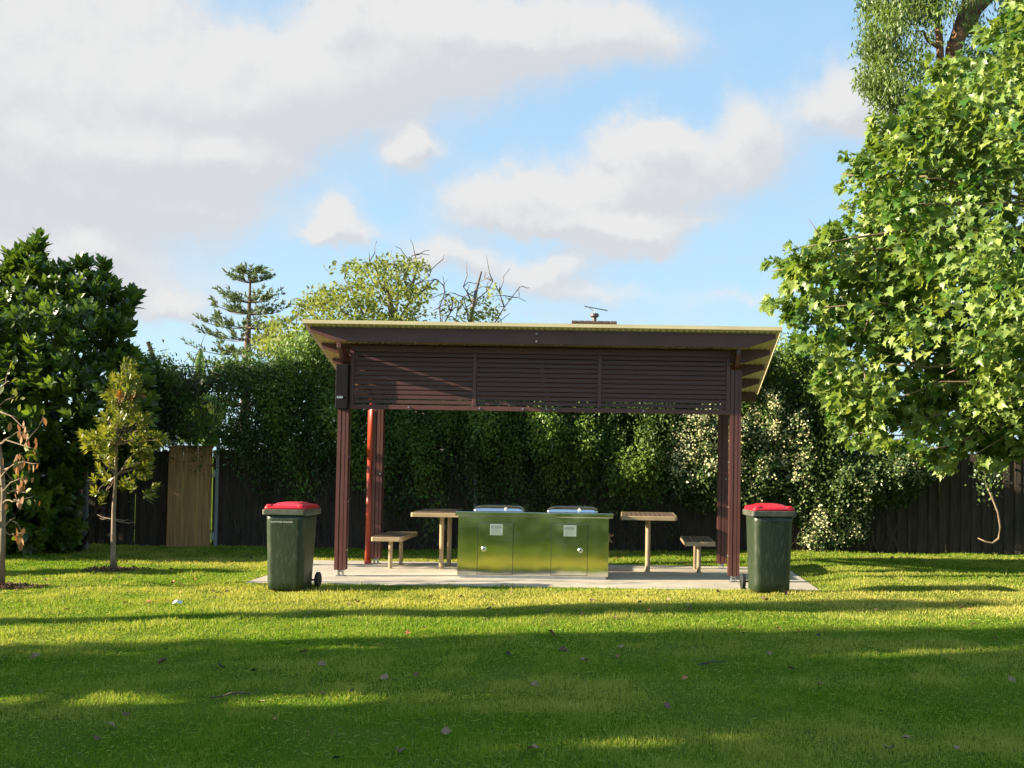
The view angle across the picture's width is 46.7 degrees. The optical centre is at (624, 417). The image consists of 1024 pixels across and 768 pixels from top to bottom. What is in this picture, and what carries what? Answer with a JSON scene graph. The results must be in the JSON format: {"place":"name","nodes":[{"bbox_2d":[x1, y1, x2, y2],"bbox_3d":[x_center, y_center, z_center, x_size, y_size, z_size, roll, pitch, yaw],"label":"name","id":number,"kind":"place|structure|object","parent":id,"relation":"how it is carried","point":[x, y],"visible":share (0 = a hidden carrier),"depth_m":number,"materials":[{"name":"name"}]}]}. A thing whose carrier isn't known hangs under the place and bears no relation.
{"place":"outdoors","nodes":[
{"label":"outdoors","id":0,"kind":"place"},
{"bbox_2d":[0,460,1023,767],"bbox_3d":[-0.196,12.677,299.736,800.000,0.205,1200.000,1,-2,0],"label":"ground","id":1,"kind":"structure","parent":0,"point":[510,694],"depth_m":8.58,"materials":[{"name":"green plant"}]},
{"bbox_2d":[0,580,47,588],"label":"mulch","id":2,"kind":"object","parent":1,"relation":"on","point":[9,585],"visible":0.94,"depth_m":14.48,"materials":[{"name":"brown wood"}]},
{"bbox_2d":[0,355,46,587],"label":"sapling","id":3,"kind":"object","parent":2,"relation":"on","point":[4,505],"visible":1,"depth_m":14.42,"materials":[{"name":"brown plant"}]},
{"bbox_2d":[31,653,39,658],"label":"fallen leaf","id":4,"kind":"object","parent":1,"relation":"on","point":[33,655],"visible":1,"depth_m":9.37,"materials":[{"name":"beige plant"}]},
{"bbox_2d":[0,227,162,555],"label":"laurel tree","id":5,"kind":"object","parent":1,"relation":"on","point":[32,318],"visible":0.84,"depth_m":18.71,"materials":[{"name":"green plant"}]},
{"bbox_2d":[83,473,87,550],"bbox_3d":[-9.320,1.485,20.354,0.122,1.628,0.076,1,-2,0],"label":"steel post","id":6,"kind":"object","parent":1,"relation":"on","point":[85,513],"visible":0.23,"depth_m":20.32,"materials":[{"name":"grey metal"}]},
{"bbox_2d":[11,450,168,545],"bbox_3d":[-10.390,1.435,21.623,4.285,1.780,0.089,1,-2,4],"label":"paling fence","id":7,"kind":"object","parent":1,"relation":"on","point":[149,520],"visible":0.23,"depth_m":21.48,"materials":[{"name":"brown wood"}]},
{"bbox_2d":[81,564,156,571],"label":"mulch","id":8,"kind":"object","parent":1,"relation":"on","point":[104,568],"visible":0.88,"depth_m":16.75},
{"bbox_2d":[74,357,171,569],"bbox_3d":[-7.237,0.651,16.862,1.378,3.079,0.925,0,-2,30],"label":"young tree","id":9,"kind":"object","parent":8,"relation":"on","point":[106,434],"visible":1,"depth_m":16.82,"materials":[{"name":"green plant"}]},
{"bbox_2d":[158,658,167,663],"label":"fallen leaf","id":10,"kind":"object","parent":1,"relation":"on","point":[161,660],"visible":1,"depth_m":9.19,"materials":[{"name":"brown plant"}]},
{"bbox_2d":[166,445,212,546],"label":"timber gate","id":11,"kind":"structure","parent":1,"relation":"on","point":[186,502],"depth_m":21.24,"materials":[{"name":"brown wood"}]},
{"bbox_2d":[178,348,228,446],"bbox_3d":[-8.214,0.490,23.026,1.002,3.669,0.567,1,-2,0],"label":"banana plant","id":12,"kind":"object","parent":1,"relation":"on","point":[201,356],"visible":0.16,"depth_m":22.86,"materials":[{"name":"green plant"}]},
{"bbox_2d":[211,443,219,546],"bbox_3d":[-7.368,1.398,21.218,0.110,1.858,0.066,1,-2,0],"label":"steel post","id":13,"kind":"object","parent":1,"relation":"on","point":[216,475],"visible":0.98,"depth_m":21.20,"materials":[{"name":"grey metal"}]},
{"bbox_2d":[209,690,256,697],"bbox_3d":[-2.595,1.833,7.804,0.301,0.039,0.071,2,-2,-23],"label":"twig","id":14,"kind":"object","parent":1,"relation":"on","point":[234,693],"visible":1,"depth_m":7.78,"materials":[{"name":"brown wood"}]},
{"bbox_2d":[180,261,302,429],"bbox_3d":[-12.758,-1.190,40.147,4.200,8.154,4.057,-1,-3,33],"label":"norfolk pine","id":15,"kind":"object","parent":1,"relation":"on","point":[249,311],"visible":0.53,"depth_m":39.87,"materials":[{"name":"green plant"}]},
{"bbox_2d":[250,306,311,411],"bbox_3d":[-8.355,-0.138,28.947,1.794,5.355,6.601,2,-2,-20],"label":"leafy tree","id":16,"kind":"object","parent":1,"relation":"on","point":[272,333],"visible":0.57,"depth_m":28.35,"materials":[{"name":"green plant"}]},
{"bbox_2d":[262,501,321,590],"bbox_3d":[-4.074,1.571,14.434,0.600,1.068,0.703,1,-2,2],"label":"wheelie bin","id":17,"kind":"object","parent":1,"relation":"on","point":[291,528],"visible":1,"depth_m":14.13,"materials":[{"name":"green plastic"}]},
{"bbox_2d":[287,239,443,333],"bbox_3d":[-7.394,-1.148,33.208,4.776,7.719,6.293,1,-2,0],"label":"spreading tree","id":18,"kind":"object","parent":1,"relation":"on","point":[369,294],"visible":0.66,"depth_m":32.70,"materials":[{"name":"green plant"}]},
{"bbox_2d":[380,673,388,678],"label":"fallen leaf","id":19,"kind":"object","parent":1,"relation":"on","point":[385,676],"visible":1,"depth_m":8.42,"materials":[{"name":"beige plant"}]},
{"bbox_2d":[441,726,451,734],"bbox_3d":[-1.026,1.804,6.775,0.064,0.014,0.063,3,29,-8],"label":"fallen leaf","id":20,"kind":"object","parent":1,"relation":"on","point":[446,730],"visible":1,"depth_m":6.78,"materials":[{"name":"beige plant"}]},
{"bbox_2d":[424,256,525,322],"bbox_3d":[-4.455,-1.002,34.188,2.915,7.589,4.607,0,-2,14],"label":"bare tree","id":21,"kind":"object","parent":1,"relation":"on","point":[472,312],"visible":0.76,"depth_m":34.10,"materials":[{"name":"plant"}]},
{"bbox_2d":[116,310,903,551],"bbox_3d":[-2.476,0.236,21.088,14.975,4.349,1.870,1,-2,4],"label":"creeper hedge","id":22,"kind":"object","parent":1,"relation":"on","point":[309,424],"visible":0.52,"depth_m":20.82,"materials":[{"name":"green plant"}]},
{"bbox_2d":[146,341,159,373],"bbox_3d":[-8.534,-1.077,21.349,0.298,0.600,0.074,1,-2,0],"label":"leaning stake","id":23,"kind":"object","parent":22,"relation":"attached to","point":[148,345],"visible":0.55,"depth_m":21.32,"materials":[{"name":"wood"}]},
{"bbox_2d":[405,305,641,449],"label":"house","id":24,"kind":"structure","parent":1,"relation":"on","point":[594,316],"depth_m":35.84,"materials":[{"name":"metal"}]},
{"bbox_2d":[526,743,537,749],"bbox_3d":[-0.490,1.774,6.325,0.055,0.032,0.064,3,-3,-41],"label":"fallen leaf","id":25,"kind":"object","parent":1,"relation":"on","point":[534,745],"visible":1,"depth_m":6.33,"materials":[{"name":"beige plant"}]},
{"bbox_2d":[246,560,818,590],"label":"concrete slab","id":26,"kind":"structure","parent":1,"relation":"on","point":[619,576],"depth_m":15.87,"materials":[{"name":"grey concrete"}]},
{"bbox_2d":[371,532,416,568],"bbox_3d":[-3.386,1.958,17.348,0.440,0.464,1.320,1,-2,0],"label":"bench","id":27,"kind":"object","parent":26,"relation":"on","point":[392,537],"visible":1,"depth_m":16.97,"materials":[{"name":"beige paint"}]},
{"bbox_2d":[411,509,461,568],"bbox_3d":[-2.638,1.789,17.319,0.800,0.822,1.350,1,-2,0],"label":"picnic table","id":28,"kind":"object","parent":26,"relation":"on","point":[442,514],"visible":0.72,"depth_m":17.03,"materials":[{"name":"beige paint"}]},
{"bbox_2d":[455,504,613,579],"bbox_3d":[-1.213,1.696,16.205,2.126,0.968,0.865,1,-2,0],"label":"barbecue","id":29,"kind":"object","parent":26,"relation":"on","point":[522,541],"visible":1,"depth_m":15.80,"materials":[{"name":"silver metal"}]},
{"bbox_2d":[477,522,513,574],"bbox_3d":[-1.738,1.763,15.796,0.483,0.693,0.017,1,-2,0],"label":"door","id":30,"kind":"structure","parent":29,"relation":"in","point":[494,540],"depth_m":15.80,"materials":[{"name":"silver metal"}]},
{"bbox_2d":[550,524,587,575],"bbox_3d":[-0.743,1.778,15.796,0.493,0.693,0.017,1,-2,0],"label":"door","id":31,"kind":"structure","parent":29,"relation":"in","point":[569,547],"depth_m":15.80,"materials":[{"name":"silver metal"}]},
{"bbox_2d":[302,319,781,581],"bbox_3d":[-1.098,0.510,16.665,6.246,3.378,2.814,1,-2,0],"label":"picnic shelter","id":32,"kind":"object","parent":26,"relation":"on","point":[376,362],"visible":1,"depth_m":15.83,"materials":[{"name":"brown paint"}]},
{"bbox_2d":[621,512,676,571],"bbox_3d":[0.340,1.835,17.319,0.800,0.822,1.350,1,-2,0],"label":"picnic table","id":33,"kind":"object","parent":26,"relation":"on","point":[648,517],"visible":1,"depth_m":17.01,"materials":[{"name":"beige paint"}]},
{"bbox_2d":[680,536,715,572],"bbox_3d":[1.069,2.027,17.348,0.440,0.464,1.320,1,-2,0],"label":"bench","id":34,"kind":"object","parent":26,"relation":"on","point":[696,542],"visible":1,"depth_m":17.02,"materials":[{"name":"beige paint"}]},
{"bbox_2d":[559,646,567,651],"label":"fallen leaf","id":35,"kind":"object","parent":1,"relation":"on","point":[563,648],"visible":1,"depth_m":9.66,"materials":[{"name":"brown plant"}]},
{"bbox_2d":[212,449,1023,554],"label":"paling fence","id":36,"kind":"object","parent":1,"relation":"on","point":[968,521],"visible":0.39,"depth_m":20.80,"materials":[{"name":"brown wood"}]},
{"bbox_2d":[964,454,1012,543],"bbox_3d":[6.180,1.223,20.065,0.850,1.852,0.666,1,-2,0],"label":"hanging vine","id":37,"kind":"object","parent":36,"relation":"hanging from","point":[985,478],"visible":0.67,"depth_m":20.00,"materials":[{"name":"green plant"}]},
{"bbox_2d":[662,703,670,707],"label":"fallen leaf","id":38,"kind":"object","parent":1,"relation":"on","point":[667,705],"visible":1,"depth_m":7.45,"materials":[{"name":"plant"}]},
{"bbox_2d":[698,659,724,664],"bbox_3d":[0.663,1.889,9.093,0.220,0.035,0.072,2,-2,-23],"label":"twig","id":39,"kind":"object","parent":1,"relation":"on","point":[711,661],"visible":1,"depth_m":9.07,"materials":[{"name":"brown wood"}]},
{"bbox_2d":[740,503,795,592],"bbox_3d":[1.748,1.583,14.346,0.600,1.068,0.703,1,-2,-5],"label":"wheelie bin","id":40,"kind":"object","parent":1,"relation":"on","point":[769,531],"visible":1,"depth_m":14.05,"materials":[{"name":"green plastic"}]},
{"bbox_2d":[655,378,945,553],"bbox_3d":[3.037,0.871,20.319,5.073,3.132,0.970,1,-2,4],"label":"flowering jasmine","id":41,"kind":"object","parent":1,"relation":"on","point":[838,528],"visible":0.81,"depth_m":20.28,"materials":[{"name":"green plant"}]},
{"bbox_2d":[758,0,1023,480],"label":"plane tree","id":42,"kind":"object","parent":1,"relation":"on","point":[901,268],"visible":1,"depth_m":15.18,"materials":[{"name":"green plant"}]},
{"bbox_2d":[847,0,1022,426],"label":"gum tree","id":43,"kind":"object","parent":1,"relation":"on","point":[880,55],"visible":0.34,"depth_m":24.82,"materials":[{"name":"green plant"}]},
{"bbox_2d":[1008,675,1015,682],"bbox_3d":[2.754,1.861,8.366,0.071,0.015,0.070,-4,37,-36],"label":"fallen leaf","id":44,"kind":"object","parent":1,"relation":"on","point":[1011,679],"visible":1,"depth_m":8.37,"materials":[{"name":"beige plant"}]},
{"bbox_2d":[0,0,1023,455],"label":"sky","id":45,"kind":"structure","parent":0,"point":[642,162],"materials":[{"name":"blue"}]}
]}

